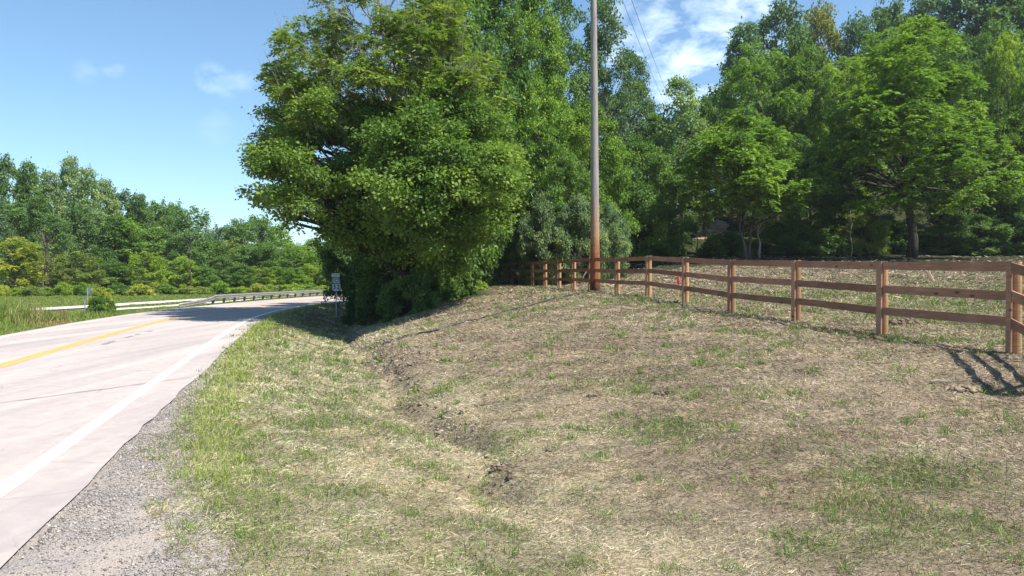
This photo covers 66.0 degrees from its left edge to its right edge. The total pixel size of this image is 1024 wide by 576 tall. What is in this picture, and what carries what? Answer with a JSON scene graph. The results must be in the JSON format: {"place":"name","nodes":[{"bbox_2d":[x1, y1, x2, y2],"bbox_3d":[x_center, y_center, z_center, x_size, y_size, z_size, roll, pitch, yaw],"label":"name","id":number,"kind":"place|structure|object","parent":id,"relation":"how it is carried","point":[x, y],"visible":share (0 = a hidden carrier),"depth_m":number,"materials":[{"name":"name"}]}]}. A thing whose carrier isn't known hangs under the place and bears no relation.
{"place":"outdoors","nodes":[
{"label":"outdoors","id":0,"kind":"place"},
{"bbox_2d":[0,295,347,567],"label":"road","id":1,"kind":"structure","parent":0,"point":[33,428],"depth_m":11.85,"materials":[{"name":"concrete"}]},
{"bbox_2d":[0,300,342,497],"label":"white edge line","id":2,"kind":"object","parent":1,"relation":"on","point":[9,484],"visible":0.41,"depth_m":8.31,"materials":[{"name":"paint"}]},
{"bbox_2d":[0,0,1014,257],"label":"sky","id":3,"kind":"structure","parent":0,"point":[150,94],"materials":[{"name":"blue"}]},
{"bbox_2d":[9,156,1023,575],"bbox_3d":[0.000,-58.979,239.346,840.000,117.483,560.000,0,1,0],"label":"ground","id":4,"kind":"structure","parent":0,"point":[557,498],"depth_m":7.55,"materials":[{"name":"plant"}]},
{"bbox_2d":[0,201,28,288],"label":"tree","id":5,"kind":"object","parent":4,"relation":"on","point":[4,224],"visible":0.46,"depth_m":92.86,"materials":[{"name":"green plant"}]},
{"bbox_2d":[0,153,31,229],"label":"tree","id":6,"kind":"object","parent":4,"relation":"on","point":[7,168],"visible":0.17,"depth_m":110.44,"materials":[{"name":"green plant"}]},
{"bbox_2d":[0,201,42,288],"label":"tree","id":7,"kind":"object","parent":4,"relation":"on","point":[17,212],"visible":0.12,"depth_m":97.30,"materials":[{"name":"green plant"}]},
{"bbox_2d":[0,236,50,288],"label":"tree","id":8,"kind":"object","parent":4,"relation":"on","point":[14,282],"visible":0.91,"depth_m":80.81,"materials":[{"name":"green plant"}]},
{"bbox_2d":[8,156,47,249],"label":"tree","id":9,"kind":"object","parent":4,"relation":"on","point":[27,180],"visible":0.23,"depth_m":101.19,"materials":[{"name":"green plant"}]},
{"bbox_2d":[9,191,60,286],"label":"tree","id":10,"kind":"object","parent":4,"relation":"on","point":[38,200],"visible":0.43,"depth_m":93.15,"materials":[{"name":"green plant"}]},
{"bbox_2d":[22,254,72,290],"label":"tree","id":11,"kind":"object","parent":4,"relation":"on","point":[48,283],"visible":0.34,"depth_m":85.17,"materials":[{"name":"green plant"}]},
{"bbox_2d":[29,168,69,285],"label":"tree","id":12,"kind":"object","parent":4,"relation":"on","point":[47,185],"visible":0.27,"depth_m":107.72,"materials":[{"name":"green plant"}]},
{"bbox_2d":[21,211,83,287],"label":"tree","id":13,"kind":"object","parent":4,"relation":"on","point":[56,222],"visible":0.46,"depth_m":91.44,"materials":[{"name":"green plant"}]},
{"bbox_2d":[54,151,88,272],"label":"tree","id":14,"kind":"object","parent":4,"relation":"on","point":[69,174],"visible":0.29,"depth_m":113.44,"materials":[{"name":"green plant"}]},
{"bbox_2d":[45,250,109,293],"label":"tree","id":15,"kind":"object","parent":4,"relation":"on","point":[76,276],"visible":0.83,"depth_m":81.73,"materials":[{"name":"green plant"}]},
{"bbox_2d":[50,202,106,284],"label":"tree","id":16,"kind":"object","parent":4,"relation":"on","point":[76,214],"visible":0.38,"depth_m":98.15,"materials":[{"name":"green plant"}]},
{"bbox_2d":[63,163,108,280],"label":"tree","id":17,"kind":"object","parent":4,"relation":"on","point":[88,185],"visible":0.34,"depth_m":103.74,"materials":[{"name":"green plant"}]},
{"bbox_2d":[72,209,111,285],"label":"tree","id":18,"kind":"object","parent":4,"relation":"on","point":[97,218],"visible":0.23,"depth_m":100.31,"materials":[{"name":"green plant"}]},
{"bbox_2d":[85,295,118,313],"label":"shrub","id":19,"kind":"object","parent":4,"relation":"on","point":[98,304],"visible":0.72,"depth_m":37.31,"materials":[{"name":"green plant"}]},
{"bbox_2d":[84,174,125,260],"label":"tree","id":20,"kind":"object","parent":4,"relation":"on","point":[111,203],"visible":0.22,"depth_m":110.31,"materials":[{"name":"green plant"}]},
{"bbox_2d":[78,258,137,287],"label":"tree","id":21,"kind":"object","parent":4,"relation":"on","point":[113,267],"visible":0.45,"depth_m":87.37,"materials":[{"name":"green plant"}]},
{"bbox_2d":[86,212,143,285],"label":"tree","id":22,"kind":"object","parent":4,"relation":"on","point":[110,241],"visible":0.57,"depth_m":95.23,"materials":[{"name":"green plant"}]},
{"bbox_2d":[0,338,238,575],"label":"gravel shoulder","id":23,"kind":"object","parent":4,"relation":"on","point":[68,564],"visible":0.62,"depth_m":4.90},
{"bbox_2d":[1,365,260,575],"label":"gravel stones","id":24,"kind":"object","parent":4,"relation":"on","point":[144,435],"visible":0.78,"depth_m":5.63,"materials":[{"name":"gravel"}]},
{"bbox_2d":[94,218,168,285],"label":"tree","id":25,"kind":"object","parent":4,"relation":"on","point":[136,228],"visible":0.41,"depth_m":95.90,"materials":[{"name":"green plant"}]},
{"bbox_2d":[119,189,161,261],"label":"tree","id":26,"kind":"object","parent":4,"relation":"on","point":[141,208],"visible":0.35,"depth_m":106.22,"materials":[{"name":"green plant"}]},
{"bbox_2d":[124,251,167,293],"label":"tree","id":27,"kind":"object","parent":4,"relation":"on","point":[147,276],"visible":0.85,"depth_m":86.23,"materials":[{"name":"green plant"}]},
{"bbox_2d":[125,222,178,284],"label":"tree","id":28,"kind":"object","parent":4,"relation":"on","point":[148,238],"visible":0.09,"depth_m":102.96,"materials":[{"name":"green plant"}]},
{"bbox_2d":[134,197,175,249],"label":"tree","id":29,"kind":"object","parent":4,"relation":"on","point":[155,207],"visible":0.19,"depth_m":112.69,"materials":[{"name":"green plant"}]},
{"bbox_2d":[0,294,322,335],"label":"meadow grass","id":30,"kind":"structure","parent":4,"relation":"on","point":[19,314],"depth_m":41.01,"materials":[{"name":"green plant"}]},
{"bbox_2d":[144,230,203,279],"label":"tree","id":31,"kind":"object","parent":4,"relation":"on","point":[168,237],"visible":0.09,"depth_m":101.88,"materials":[{"name":"green plant"}]},
{"bbox_2d":[157,256,201,288],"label":"tree","id":32,"kind":"object","parent":4,"relation":"on","point":[173,279],"visible":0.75,"depth_m":89.59,"materials":[{"name":"green plant"}]},
{"bbox_2d":[160,205,212,274],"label":"tree","id":33,"kind":"object","parent":4,"relation":"on","point":[181,225],"visible":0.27,"depth_m":107.68,"materials":[{"name":"green plant"}]},
{"bbox_2d":[159,227,215,288],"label":"tree","id":34,"kind":"object","parent":4,"relation":"on","point":[195,241],"visible":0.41,"depth_m":97.81,"materials":[{"name":"green plant"}]},
{"bbox_2d":[183,265,221,292],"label":"tree","id":35,"kind":"object","parent":4,"relation":"on","point":[207,281],"visible":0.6,"depth_m":90.58,"materials":[{"name":"green plant"}]},
{"bbox_2d":[202,254,239,293],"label":"tree","id":36,"kind":"object","parent":4,"relation":"on","point":[220,261],"visible":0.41,"depth_m":95.93,"materials":[{"name":"green plant"}]},
{"bbox_2d":[211,216,266,265],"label":"tree","id":37,"kind":"object","parent":4,"relation":"on","point":[240,228],"visible":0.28,"depth_m":110.43,"materials":[{"name":"green plant"}]},
{"bbox_2d":[221,263,261,292],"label":"tree","id":38,"kind":"object","parent":4,"relation":"on","point":[239,280],"visible":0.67,"depth_m":91.71,"materials":[{"name":"green plant"}]},
{"bbox_2d":[178,289,341,306],"bbox_3d":[-17.182,0.494,82.501,2.639,0.800,73.387,0,1,5],"label":"guard rail","id":39,"kind":"object","parent":4,"relation":"on","point":[233,296],"visible":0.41,"depth_m":58.05,"materials":[{"name":"metal"}]},
{"bbox_2d":[241,212,285,262],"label":"tree","id":40,"kind":"object","parent":4,"relation":"on","point":[261,223],"visible":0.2,"depth_m":117.57,"materials":[{"name":"green plant"}]},
{"bbox_2d":[233,241,294,285],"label":"tree","id":41,"kind":"object","parent":4,"relation":"on","point":[255,252],"visible":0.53,"depth_m":101.71,"materials":[{"name":"green plant"}]},
{"bbox_2d":[276,267,312,284],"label":"tree","id":42,"kind":"object","parent":4,"relation":"on","point":[302,278],"visible":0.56,"depth_m":94.67,"materials":[{"name":"green plant"}]},
{"bbox_2d":[311,205,366,306],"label":"tree","id":43,"kind":"object","parent":4,"relation":"on","point":[331,261],"visible":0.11,"depth_m":48.68,"materials":[{"name":"green plant"}]},
{"bbox_2d":[340,253,370,325],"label":"shrub","id":44,"kind":"object","parent":4,"relation":"on","point":[349,316],"visible":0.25,"depth_m":40.51,"materials":[{"name":"green plant"}]},
{"bbox_2d":[354,273,406,326],"bbox_3d":[-5.492,0.656,33.046,2.067,2.582,2.086,0,1,-32],"label":"shrub","id":45,"kind":"object","parent":4,"relation":"on","point":[366,309],"visible":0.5,"depth_m":32.66,"materials":[{"name":"green plant"}]},
{"bbox_2d":[246,0,516,287],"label":"ash tree","id":46,"kind":"object","parent":4,"relation":"on","point":[419,41],"visible":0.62,"depth_m":31.90,"materials":[{"name":"green plant"}]},
{"bbox_2d":[234,73,538,312],"bbox_3d":[-5.708,-3.967,34.016,13.507,10.896,16.011,0,1,0],"label":"maple tree","id":47,"kind":"object","parent":4,"relation":"on","point":[410,184],"visible":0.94,"depth_m":29.53,"materials":[{"name":"green plant"}]},
{"bbox_2d":[373,271,441,323],"bbox_3d":[-4.094,0.431,31.565,2.631,2.239,2.655,0,1,2],"label":"shrub","id":48,"kind":"object","parent":4,"relation":"on","point":[392,303],"visible":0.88,"depth_m":31.09,"materials":[{"name":"green plant"}]},
{"bbox_2d":[396,261,461,303],"bbox_3d":[-3.897,-0.175,34.945,2.923,3.372,2.950,0,1,36],"label":"shrub","id":49,"kind":"object","parent":4,"relation":"on","point":[436,286],"visible":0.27,"depth_m":34.41,"materials":[{"name":"green plant"}]},
{"bbox_2d":[351,332,552,493],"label":"soil clods","id":50,"kind":"object","parent":4,"relation":"on","point":[508,476],"visible":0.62,"depth_m":15.86,"materials":[{"name":"soil"}]},
{"bbox_2d":[391,0,524,275],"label":"tree","id":51,"kind":"object","parent":4,"relation":"on","point":[509,91],"visible":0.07,"depth_m":42.30,"materials":[{"name":"green plant"}]},
{"bbox_2d":[440,253,483,300],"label":"shrub","id":52,"kind":"object","parent":4,"relation":"on","point":[469,287],"visible":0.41,"depth_m":35.59,"materials":[{"name":"green plant"}]},
{"bbox_2d":[469,203,519,284],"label":"tree","id":53,"kind":"object","parent":4,"relation":"on","point":[498,267],"visible":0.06,"depth_m":46.15,"materials":[{"name":"green plant"}]},
{"bbox_2d":[468,0,552,283],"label":"tree","id":54,"kind":"object","parent":4,"relation":"on","point":[520,53],"visible":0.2,"depth_m":48.75,"materials":[{"name":"green plant"}]},
{"bbox_2d":[504,73,580,283],"bbox_3d":[1.628,-6.429,47.938,6.007,13.055,6.117,-1,1,-44],"label":"tree","id":55,"kind":"object","parent":4,"relation":"on","point":[549,135],"visible":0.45,"depth_m":47.22,"materials":[{"name":"green plant"}]},
{"bbox_2d":[508,0,576,215],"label":"tree","id":56,"kind":"object","parent":4,"relation":"on","point":[535,23],"visible":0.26,"depth_m":55.14,"materials":[{"name":"green plant"}]},
{"bbox_2d":[515,191,573,285],"bbox_3d":[1.747,-2.382,44.351,3.212,6.258,3.507,0,1,-24],"label":"shrub","id":57,"kind":"object","parent":4,"relation":"on","point":[542,214],"visible":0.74,"depth_m":43.71,"materials":[{"name":"green plant"}]},
{"bbox_2d":[531,0,604,170],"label":"tree","id":58,"kind":"object","parent":4,"relation":"on","point":[575,47],"visible":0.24,"depth_m":61.08,"materials":[{"name":"green plant"}]},
{"bbox_2d":[530,149,611,275],"bbox_3d":[3.338,-4.080,45.808,5.122,8.091,5.076,0,1,17],"label":"tree","id":59,"kind":"object","parent":4,"relation":"on","point":[582,181],"visible":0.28,"depth_m":45.11,"materials":[{"name":"green plant"}]},
{"bbox_2d":[131,266,1023,575],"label":"green grass","id":60,"kind":"structure","parent":4,"relation":"on","point":[221,396],"depth_m":8.30,"materials":[{"name":"green plant"}]},
{"bbox_2d":[552,191,611,283],"bbox_3d":[3.844,-2.400,43.922,3.724,5.960,3.412,0,1,-21],"label":"shrub","id":61,"kind":"object","parent":4,"relation":"on","point":[575,206],"visible":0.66,"depth_m":43.49,"materials":[{"name":"green plant"}]},
{"bbox_2d":[590,0,599,290],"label":"utility pole","id":62,"kind":"object","parent":4,"relation":"on","point":[594,214],"visible":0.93,"depth_m":31.25,"materials":[{"name":"brown wood"}]},
{"bbox_2d":[557,96,640,257],"bbox_3d":[5.213,-6.447,51.151,6.682,12.018,6.743,0,1,28],"label":"tree","id":63,"kind":"object","parent":4,"relation":"on","point":[615,185],"visible":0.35,"depth_m":49.73,"materials":[{"name":"green plant"}]},
{"bbox_2d":[569,0,654,174],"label":"tree","id":64,"kind":"object","parent":4,"relation":"on","point":[604,44],"visible":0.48,"depth_m":62.85,"materials":[{"name":"green plant"}]},
{"bbox_2d":[599,200,632,278],"bbox_3d":[5.655,-2.388,45.070,2.527,5.200,2.758,0,1,-18],"label":"shrub","id":65,"kind":"object","parent":4,"relation":"on","point":[610,222],"visible":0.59,"depth_m":44.40,"materials":[{"name":"green plant"}]},
{"bbox_2d":[602,51,664,190],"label":"tree","id":66,"kind":"object","parent":4,"relation":"on","point":[649,103],"visible":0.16,"depth_m":69.13,"materials":[{"name":"green plant"}]},
{"bbox_2d":[599,133,692,261],"bbox_3d":[8.570,-6.268,55.990,7.015,9.419,6.952,0,1,-10],"label":"tree","id":67,"kind":"object","parent":4,"relation":"on","point":[636,161],"visible":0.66,"depth_m":54.55,"materials":[{"name":"green plant"}]},
{"bbox_2d":[631,112,683,205],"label":"tree","id":68,"kind":"object","parent":4,"relation":"on","point":[653,118],"visible":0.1,"depth_m":65.47,"materials":[{"name":"green plant"}]},
{"bbox_2d":[643,233,687,256],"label":"shrub","id":69,"kind":"object","parent":4,"relation":"on","point":[677,250],"visible":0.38,"depth_m":55.97,"materials":[{"name":"green plant"}]},
{"bbox_2d":[632,168,700,251],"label":"tree","id":70,"kind":"object","parent":4,"relation":"on","point":[674,199],"visible":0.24,"depth_m":57.96,"materials":[{"name":"green plant"}]},
{"bbox_2d":[650,74,714,215],"bbox_3d":[13.359,-9.814,61.972,5.342,14.112,4.217,0,1,17],"label":"tree","id":71,"kind":"object","parent":4,"relation":"on","point":[684,113],"visible":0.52,"depth_m":61.69,"materials":[{"name":"green plant"}]},
{"bbox_2d":[676,94,737,235],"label":"tree","id":72,"kind":"object","parent":4,"relation":"on","point":[708,218],"visible":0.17,"depth_m":67.21,"materials":[{"name":"green plant"}]},
{"bbox_2d":[695,230,747,255],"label":"shrub","id":73,"kind":"object","parent":4,"relation":"on","point":[718,243],"visible":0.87,"depth_m":56.44,"materials":[{"name":"green plant"}]},
{"bbox_2d":[708,16,783,116],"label":"tree","id":74,"kind":"object","parent":4,"relation":"on","point":[740,32],"visible":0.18,"depth_m":91.98,"materials":[{"name":"green plant"}]},
{"bbox_2d":[671,103,832,259],"bbox_3d":[15.851,-7.071,52.555,10.472,11.012,10.484,0,1,0],"label":"locust tree","id":75,"kind":"object","parent":4,"relation":"on","point":[742,148],"visible":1,"depth_m":50.99,"materials":[{"name":"green plant"}]},
{"bbox_2d":[701,40,812,220],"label":"tree","id":76,"kind":"object","parent":4,"relation":"on","point":[790,94],"visible":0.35,"depth_m":68.28,"materials":[{"name":"green plant"}]},
{"bbox_2d":[498,256,1023,353],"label":"board fence","id":77,"kind":"object","parent":4,"relation":"on","point":[1012,295],"visible":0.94,"depth_m":15.80,"materials":[{"name":"brown wood"}]},
{"bbox_2d":[739,225,792,254],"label":"shrub","id":78,"kind":"object","parent":4,"relation":"on","point":[766,233],"visible":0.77,"depth_m":57.06,"materials":[{"name":"green plant"}]},
{"bbox_2d":[751,0,822,135],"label":"tree","id":79,"kind":"object","parent":4,"relation":"on","point":[781,12],"visible":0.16,"depth_m":95.05,"materials":[{"name":"green plant"}]},
{"bbox_2d":[767,218,829,255],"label":"shrub","id":80,"kind":"object","parent":4,"relation":"on","point":[795,228],"visible":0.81,"depth_m":56.70,"materials":[{"name":"green plant"}]},
{"bbox_2d":[761,28,838,181],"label":"tree","id":81,"kind":"object","parent":4,"relation":"on","point":[797,44],"visible":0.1,"depth_m":80.97,"materials":[{"name":"green plant"}]},
{"bbox_2d":[762,133,846,244],"bbox_3d":[21.805,-7.174,59.846,6.797,9.211,6.674,0,1,-28],"label":"tree","id":82,"kind":"object","parent":4,"relation":"on","point":[805,147],"visible":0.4,"depth_m":58.63,"materials":[{"name":"green plant"}]},
{"bbox_2d":[764,43,846,225],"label":"tree","id":83,"kind":"object","parent":4,"relation":"on","point":[810,56],"visible":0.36,"depth_m":69.76,"materials":[{"name":"green plant"}]},
{"bbox_2d":[794,232,856,256],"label":"shrub","id":84,"kind":"object","parent":4,"relation":"on","point":[829,245],"visible":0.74,"depth_m":55.63,"materials":[{"name":"green plant"}]},
{"bbox_2d":[802,0,853,135],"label":"tree","id":85,"kind":"object","parent":4,"relation":"on","point":[820,23],"visible":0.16,"depth_m":96.42,"materials":[{"name":"green plant"}]},
{"bbox_2d":[799,54,900,212],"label":"tree","id":86,"kind":"object","parent":4,"relation":"on","point":[819,132],"visible":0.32,"depth_m":66.93,"materials":[{"name":"green plant"}]},
{"bbox_2d":[815,163,895,235],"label":"tree","id":87,"kind":"object","parent":4,"relation":"on","point":[841,202],"visible":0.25,"depth_m":60.70,"materials":[{"name":"green plant"}]},
{"bbox_2d":[823,6,888,128],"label":"tree","id":88,"kind":"object","parent":4,"relation":"on","point":[857,31],"visible":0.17,"depth_m":94.80,"materials":[{"name":"green plant"}]},
{"bbox_2d":[831,208,894,254],"bbox_3d":[25.796,-3.932,57.954,4.652,3.961,5.079,1,1,45],"label":"shrub","id":89,"kind":"object","parent":4,"relation":"on","point":[863,242],"visible":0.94,"depth_m":57.02,"materials":[{"name":"green plant"}]},
{"bbox_2d":[832,44,914,202],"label":"tree","id":90,"kind":"object","parent":4,"relation":"on","point":[893,158],"visible":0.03,"depth_m":81.25,"materials":[{"name":"green plant"}]},
{"bbox_2d":[866,218,927,254],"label":"shrub","id":91,"kind":"object","parent":4,"relation":"on","point":[899,239],"visible":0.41,"depth_m":57.85,"materials":[{"name":"green plant"}]},
{"bbox_2d":[860,0,937,162],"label":"tree","id":92,"kind":"object","parent":4,"relation":"on","point":[883,19],"visible":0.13,"depth_m":96.47,"materials":[{"name":"green plant"}]},
{"bbox_2d":[800,13,1023,257],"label":"walnut tree","id":93,"kind":"object","parent":4,"relation":"on","point":[882,101],"visible":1,"depth_m":51.80,"materials":[{"name":"green plant"}]},
{"bbox_2d":[894,0,966,156],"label":"tree","id":94,"kind":"object","parent":4,"relation":"on","point":[924,6],"visible":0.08,"depth_m":97.94,"materials":[{"name":"green plant"}]},
{"bbox_2d":[892,26,971,195],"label":"tree","id":95,"kind":"object","parent":4,"relation":"on","point":[960,60],"visible":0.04,"depth_m":82.28,"materials":[{"name":"green plant"}]},
{"bbox_2d":[919,224,979,254],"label":"shrub","id":96,"kind":"object","parent":4,"relation":"on","point":[931,237],"visible":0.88,"depth_m":57.15,"materials":[{"name":"green plant"}]},
{"bbox_2d":[922,146,1007,244],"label":"tree","id":97,"kind":"object","parent":4,"relation":"on","point":[950,219],"visible":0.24,"depth_m":60.00,"materials":[{"name":"green plant"}]},
{"bbox_2d":[918,28,1020,213],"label":"tree","id":98,"kind":"object","parent":4,"relation":"on","point":[975,64],"visible":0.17,"depth_m":68.94,"materials":[{"name":"green plant"}]},
{"bbox_2d":[940,0,1006,125],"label":"tree","id":99,"kind":"object","parent":4,"relation":"on","point":[955,19],"visible":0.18,"depth_m":94.48,"materials":[{"name":"green plant"}]},
{"bbox_2d":[942,213,1016,255],"bbox_3d":[33.660,-3.659,57.149,4.992,3.524,4.572,1,1,40],"label":"shrub","id":100,"kind":"object","parent":4,"relation":"on","point":[1003,233],"visible":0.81,"depth_m":56.14,"materials":[{"name":"green plant"}]},
{"bbox_2d":[964,6,1023,199],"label":"tree","id":101,"kind":"object","parent":4,"relation":"on","point":[997,30],"visible":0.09,"depth_m":81.04,"materials":[{"name":"green plant"}]},
{"bbox_2d":[965,30,1023,204],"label":"tree","id":102,"kind":"object","parent":4,"relation":"on","point":[1003,55],"visible":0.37,"depth_m":65.33,"materials":[{"name":"green plant"}]},
{"bbox_2d":[971,102,1023,249],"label":"tree","id":103,"kind":"object","parent":4,"relation":"on","point":[1015,121],"visible":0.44,"depth_m":58.31,"materials":[{"name":"green plant"}]},
{"bbox_2d":[971,0,1023,108],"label":"tree","id":104,"kind":"object","parent":4,"relation":"on","point":[1016,9],"visible":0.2,"depth_m":91.78,"materials":[{"name":"green plant"}]},
{"bbox_2d":[973,202,1023,254],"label":"shrub","id":105,"kind":"object","parent":4,"relation":"on","point":[997,214],"visible":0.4,"depth_m":57.12,"materials":[{"name":"green plant"}]},
{"bbox_2d":[676,211,733,238],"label":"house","id":106,"kind":"structure","parent":0,"point":[719,226],"depth_m":71.59,"materials":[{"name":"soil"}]},
{"bbox_2d":[534,255,1023,315],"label":"wood chips","id":107,"kind":"object","parent":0,"point":[926,259],"visible":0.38,"depth_m":43.33,"materials":[{"name":"wood"}]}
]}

